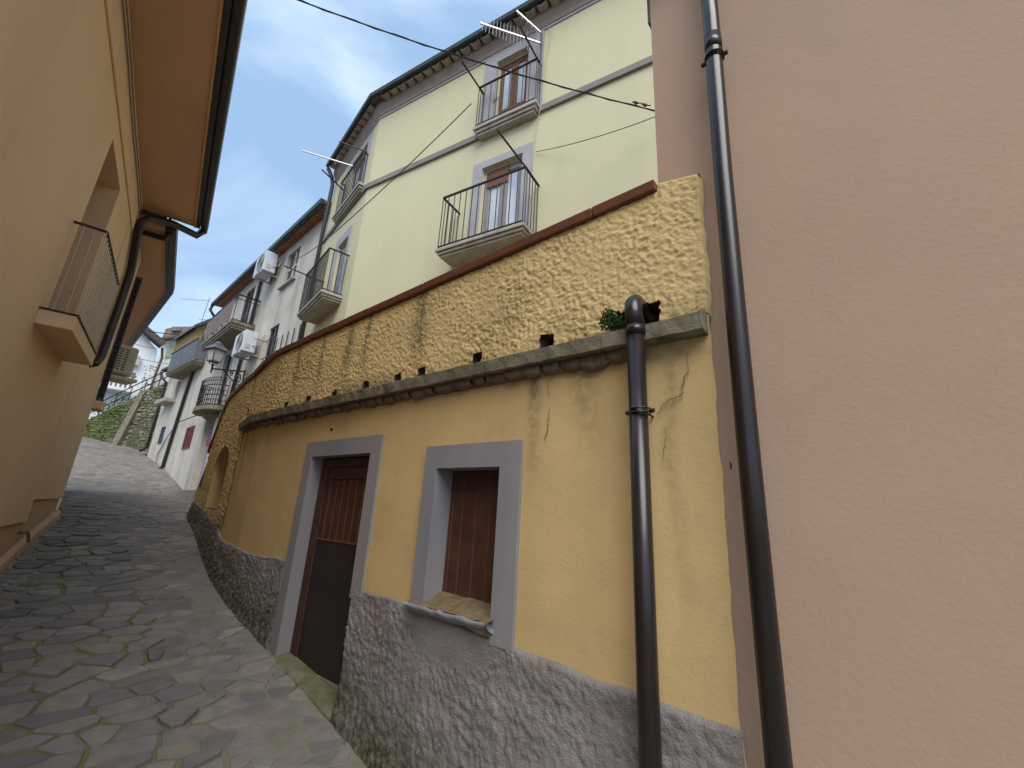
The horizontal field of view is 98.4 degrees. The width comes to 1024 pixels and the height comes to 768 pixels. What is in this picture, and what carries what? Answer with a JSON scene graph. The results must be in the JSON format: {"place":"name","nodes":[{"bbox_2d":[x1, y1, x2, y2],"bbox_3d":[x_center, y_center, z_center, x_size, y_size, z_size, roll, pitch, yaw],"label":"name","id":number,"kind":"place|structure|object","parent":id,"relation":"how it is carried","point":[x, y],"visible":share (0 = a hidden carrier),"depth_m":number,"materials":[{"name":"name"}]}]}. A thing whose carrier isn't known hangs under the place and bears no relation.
{"place":"outdoors","nodes":[
{"label":"outdoors","id":0,"kind":"place"},
{"bbox_2d":[153,326,191,387],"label":"pale house","id":1,"kind":"structure","parent":0,"point":[168,345],"depth_m":36.25,"materials":[{"name":"white paint"}]},
{"bbox_2d":[0,437,366,767],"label":"street","id":2,"kind":"structure","parent":0,"point":[127,639],"depth_m":3.54,"materials":[{"name":"grey stone"}]},
{"bbox_2d":[162,490,195,501],"bbox_3d":[-9.645,3.376,13.268,5.596,0.360,0.730,-12,-22,42],"label":"stone step","id":3,"kind":"object","parent":2,"relation":"on","point":[188,495],"visible":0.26,"depth_m":12.57,"materials":[{"name":"grey stone"}]},
{"bbox_2d":[148,0,526,365],"label":"sky","id":4,"kind":"structure","parent":0,"point":[304,72],"materials":[{"name":"blue"}]},
{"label":"ground","id":5,"kind":"structure","parent":0,"visible":0},
{"bbox_2d":[0,0,247,571],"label":"house","id":6,"kind":"structure","parent":5,"relation":"on","point":[113,117],"depth_m":4.17,"materials":[{"name":"paint"}]},
{"bbox_2d":[109,344,138,384],"bbox_3d":[-7.952,-0.433,8.889,0.500,0.720,0.650,-6,-19,29],"label":"balcony","id":7,"kind":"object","parent":6,"relation":"attached to","point":[125,364],"visible":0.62,"depth_m":8.89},
{"bbox_2d":[83,382,167,451],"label":"stone wall","id":8,"kind":"structure","parent":5,"relation":"on","point":[130,427],"depth_m":23.30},
{"bbox_2d":[94,402,128,415],"bbox_3d":[-21.199,1.445,23.873,2.714,0.860,1.368,3,-16,0],"label":"bush","id":9,"kind":"object","parent":8,"relation":"on","point":[109,406],"visible":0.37,"depth_m":23.56,"materials":[{"name":"green plant"}]},
{"bbox_2d":[110,394,131,405],"bbox_3d":[-21.585,1.155,24.929,1.868,1.132,1.242,3,-16,0],"label":"bush","id":10,"kind":"object","parent":8,"relation":"on","point":[122,399],"visible":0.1,"depth_m":24.78,"materials":[{"name":"green plant"}]},
{"bbox_2d":[91,372,166,414],"bbox_3d":[-20.687,0.528,23.932,7.007,3.730,0.056,1,-17,9],"label":"street railing","id":11,"kind":"object","parent":8,"relation":"on","point":[144,387],"visible":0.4,"depth_m":23.93,"materials":[{"name":"metal"}]},
{"bbox_2d":[139,365,156,390],"bbox_3d":[-21.701,0.015,26.210,0.753,2.375,0.696,3,-16,0],"label":"bush","id":12,"kind":"object","parent":8,"relation":"on","point":[149,375],"visible":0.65,"depth_m":26.35,"materials":[{"name":"plant"}]},
{"bbox_2d":[173,318,210,352],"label":"ochre house","id":13,"kind":"structure","parent":8,"relation":"on","point":[192,333],"depth_m":24.67,"materials":[{"name":"yellow paint"}]},
{"bbox_2d":[146,330,179,334],"bbox_3d":[-21.375,-3.194,27.500,3.028,0.260,0.054,3,-16,2],"label":"overhead cable","id":14,"kind":"object","parent":13,"relation":"attached to","point":[163,333],"visible":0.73,"depth_m":27.48,"materials":[{"name":"metal"}]},
{"bbox_2d":[181,297,209,321],"bbox_3d":[-17.591,-4.069,24.403,1.680,1.556,0.401,3,-16,0],"label":"tv antenna","id":15,"kind":"object","parent":13,"relation":"attached to","point":[200,300],"visible":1,"depth_m":24.44,"materials":[{"name":"metal"}]},
{"bbox_2d":[89,327,165,418],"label":"gabled white house","id":16,"kind":"structure","parent":5,"relation":"on","point":[145,353],"depth_m":32.14,"materials":[{"name":"white paint"}]},
{"bbox_2d":[135,356,140,365],"bbox_3d":[-27.203,-1.750,31.567,0.410,0.700,0.900,-12,-22,42],"label":"air conditioner","id":17,"kind":"object","parent":16,"relation":"attached to","point":[137,362],"visible":0.09,"depth_m":31.69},
{"bbox_2d":[139,337,205,468],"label":"narrow white house","id":18,"kind":"structure","parent":5,"relation":"on","point":[183,363],"depth_m":20.32,"materials":[{"name":"paint"}]},
{"bbox_2d":[157,426,165,443],"bbox_3d":[-16.267,2.376,20.504,0.580,0.790,0.030,-10,-21,38],"label":"grille window","id":19,"kind":"structure","parent":18,"relation":"in","point":[165,426],"depth_m":20.49,"materials":[{"name":"metal"}]},
{"bbox_2d":[158,198,331,489],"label":"old white house","id":20,"kind":"structure","parent":5,"relation":"on","point":[244,300],"depth_m":14.76,"materials":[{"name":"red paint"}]},
{"bbox_2d":[181,425,195,449],"bbox_3d":[-12.576,2.081,17.152,1.250,0.870,0.035,-12,-22,42],"label":"grille window","id":21,"kind":"structure","parent":20,"relation":"in","point":[189,428],"depth_m":17.10,"materials":[{"name":"metal"}]},
{"bbox_2d":[197,418,215,486],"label":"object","id":22,"kind":"structure","parent":20,"relation":"in","point":[214,418],"depth_m":15.57,"materials":[{"name":"white paint"}]},
{"bbox_2d":[205,341,245,384],"bbox_3d":[-8.049,-0.497,12.700,0.592,0.898,2.192,3,-16,0],"label":"street lamp","id":23,"kind":"object","parent":20,"relation":"attached to","point":[217,351],"visible":0.97,"depth_m":11.90,"materials":[{"name":"metal"}]},
{"bbox_2d":[218,356,233,405],"bbox_3d":[-10.109,-0.064,15.661,1.200,2.150,0.090,-12,-22,42],"label":"balcony door","id":24,"kind":"structure","parent":20,"relation":"in","point":[230,360],"depth_m":15.80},
{"bbox_2d":[231,329,264,360],"bbox_3d":[-8.053,-1.177,13.467,1.117,0.710,0.545,-12,-22,42],"label":"air conditioner","id":25,"kind":"object","parent":20,"relation":"attached to","point":[245,345],"visible":1,"depth_m":13.23,"materials":[{"name":"metal"}]},
{"bbox_2d":[252,250,284,283],"bbox_3d":[-7.762,-3.727,14.076,1.067,0.730,0.545,-12,-22,42],"label":"air conditioner","id":26,"kind":"object","parent":20,"relation":"attached to","point":[265,266],"visible":1,"depth_m":13.86,"materials":[{"name":"metal"}]},
{"bbox_2d":[274,324,301,351],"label":"railing","id":27,"kind":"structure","parent":20,"relation":"attached to","point":[287,338],"depth_m":11.72,"materials":[{"name":"metal"}]},
{"bbox_2d":[281,242,302,284],"bbox_3d":[-6.598,-3.543,13.234,1.110,1.190,0.020,-12,-22,42],"label":"window frame","id":28,"kind":"structure","parent":20,"relation":"in","point":[301,244],"depth_m":13.30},
{"bbox_2d":[287,251,299,279],"bbox_3d":[-6.547,-3.524,13.286,0.970,1.050,0.050,-12,-22,42],"label":"window","id":29,"kind":"structure","parent":20,"relation":"in","point":[293,265],"depth_m":13.38,"materials":[{"name":"grey glass"}]},
{"bbox_2d":[186,173,746,767],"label":"retaining wall","id":30,"kind":"structure","parent":5,"relation":"on","point":[470,515],"depth_m":2.77,"materials":[{"name":"paint"}]},
{"bbox_2d":[290,457,369,684],"bbox_3d":[-1.565,1.636,3.961,1.020,1.930,0.080,-10,-21,38],"label":"door","id":31,"kind":"structure","parent":30,"relation":"in","point":[318,637],"depth_m":4.01,"materials":[{"name":"brown wood"}]},
{"bbox_2d":[598,308,625,330],"bbox_3d":[0.591,-0.370,2.540,0.200,0.137,0.131,3,-16,0],"label":"fern","id":32,"kind":"object","parent":30,"relation":"on","point":[612,320],"visible":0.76,"depth_m":2.52,"materials":[{"name":"green plant"}]},
{"bbox_2d":[647,0,1023,767],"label":"pink house","id":33,"kind":"structure","parent":5,"relation":"on","point":[857,166],"depth_m":1.84,"materials":[{"name":"pink paint"}]},
{"label":"terrace","id":34,"kind":"structure","parent":0,"visible":0},
{"bbox_2d":[283,0,657,339],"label":"yellow house","id":35,"kind":"structure","parent":34,"relation":"on","point":[468,184],"depth_m":7.53,"materials":[{"name":"paint"}]},
{"bbox_2d":[292,228,338,260],"bbox_3d":[-4.828,-3.222,10.524,0.016,2.072,5.870,15,-20,-35],"label":"overhead cable","id":36,"kind":"object","parent":35,"relation":"attached to","point":[318,245],"visible":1,"depth_m":9.36,"materials":[{"name":"metal"}]},
{"bbox_2d":[302,150,354,166],"bbox_3d":[-4.094,-5.043,9.864,1.189,0.398,0.118,5,-16,-4],"label":"tv antenna","id":37,"kind":"object","parent":35,"relation":"attached to","point":[327,158],"visible":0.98,"depth_m":9.85,"materials":[{"name":"metal"}]},
{"bbox_2d":[351,154,365,189],"bbox_3d":[-3.453,-4.621,10.057,0.080,1.310,1.030,17,-21,-38],"label":"balcony door","id":38,"kind":"structure","parent":35,"relation":"in","point":[363,161],"depth_m":10.19,"materials":[{"name":"grey glass"}]},
{"bbox_2d":[339,104,470,228],"bbox_3d":[-1.871,-3.571,7.397,2.867,1.299,0.014,-7,-19,32],"label":"overhead cable","id":39,"kind":"object","parent":35,"relation":"attached to","point":[404,168],"visible":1,"depth_m":7.33,"materials":[{"name":"metal"}]},
{"bbox_2d":[297,0,654,111],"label":"overhead cable","id":40,"kind":"object","parent":35,"relation":"attached to","point":[445,51],"visible":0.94,"depth_m":5.42,"materials":[{"name":"metal"}]},
{"bbox_2d":[480,158,521,232],"bbox_3d":[-0.146,-2.803,7.078,0.770,1.690,0.080,-6,-19,29],"label":"balcony door","id":41,"kind":"structure","parent":35,"relation":"in","point":[515,164],"depth_m":7.13,"materials":[{"name":"white glass"}]},
{"bbox_2d":[480,18,542,83],"bbox_3d":[-0.032,-5.572,7.317,1.058,1.402,0.397,3,-16,0],"label":"tv antenna","id":42,"kind":"object","parent":35,"relation":"attached to","point":[507,32],"visible":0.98,"depth_m":7.35,"materials":[{"name":"metal"}]},
{"bbox_2d":[496,51,528,114],"bbox_3d":[0.037,-5.093,7.722,0.650,1.520,0.080,-6,-19,29],"label":"balcony door","id":43,"kind":"structure","parent":35,"relation":"in","point":[520,60],"depth_m":7.78,"materials":[{"name":"red wood"}]},
{"bbox_2d":[516,9,541,45],"bbox_3d":[0.279,-6.004,7.412,0.468,0.717,0.163,6,-17,-9],"label":"tv antenna","id":44,"kind":"object","parent":35,"relation":"attached to","point":[529,22],"visible":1,"depth_m":7.42,"materials":[{"name":"metal"}]},
{"bbox_2d":[532,25,550,169],"bbox_3d":[0.486,-4.730,7.152,0.253,2.952,0.032,-8,-20,33],"label":"cable","id":45,"kind":"object","parent":35,"relation":"hanging from","point":[542,98],"visible":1,"depth_m":7.08,"materials":[{"name":"metal"}]},
{"bbox_2d":[536,116,654,151],"bbox_3d":[1.126,-3.464,6.131,2.036,0.635,0.011,-11,-22,40],"label":"overhead cable","id":46,"kind":"object","parent":35,"relation":"attached to","point":[597,136],"visible":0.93,"depth_m":6.04,"materials":[{"name":"black rubber"}]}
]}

